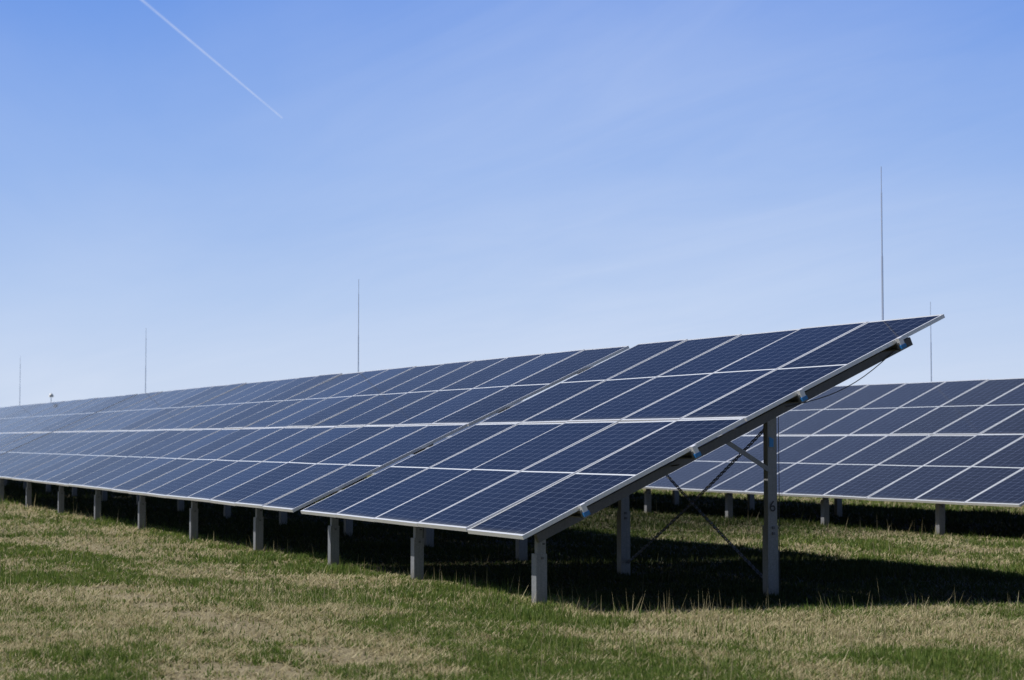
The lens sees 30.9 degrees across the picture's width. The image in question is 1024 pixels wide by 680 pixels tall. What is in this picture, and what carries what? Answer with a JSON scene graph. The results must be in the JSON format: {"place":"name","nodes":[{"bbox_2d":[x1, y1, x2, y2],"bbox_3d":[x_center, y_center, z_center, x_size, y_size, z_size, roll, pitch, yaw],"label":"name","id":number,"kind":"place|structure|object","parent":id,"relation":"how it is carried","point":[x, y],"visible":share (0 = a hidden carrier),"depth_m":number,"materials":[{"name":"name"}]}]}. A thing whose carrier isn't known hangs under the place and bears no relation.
{"place":"outdoors","nodes":[
{"label":"outdoors","id":0,"kind":"place"},
{"bbox_2d":[0,475,1023,679],"bbox_3d":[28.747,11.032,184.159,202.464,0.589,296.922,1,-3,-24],"label":"grass","id":1,"kind":"structure","parent":0,"point":[525,638],"depth_m":15.69,"materials":[{"name":"green plant"}]},
{"bbox_2d":[0,314,944,602],"bbox_3d":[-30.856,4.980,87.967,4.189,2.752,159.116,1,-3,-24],"label":"solar panel array","id":2,"kind":"object","parent":1,"relation":"on","point":[592,438],"visible":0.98,"depth_m":20.34,"materials":[{"name":"blue glass"}]},
{"bbox_2d":[19,166,931,404],"bbox_3d":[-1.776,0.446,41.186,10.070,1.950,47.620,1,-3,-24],"label":"rods","id":3,"kind":"object","parent":2,"relation":"attached to","point":[51,395],"visible":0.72,"depth_m":17.54,"materials":[{"name":"silver metal"}]},
{"bbox_2d":[0,0,1023,406],"label":"sky","id":4,"kind":"structure","parent":0,"point":[205,190],"materials":[{"name":"blue"}]},
{"label":"ground","id":5,"kind":"structure","parent":0,"visible":0},
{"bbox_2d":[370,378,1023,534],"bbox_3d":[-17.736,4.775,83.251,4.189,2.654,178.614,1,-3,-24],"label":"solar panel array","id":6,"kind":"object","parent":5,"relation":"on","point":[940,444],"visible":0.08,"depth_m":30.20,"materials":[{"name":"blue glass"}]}
]}

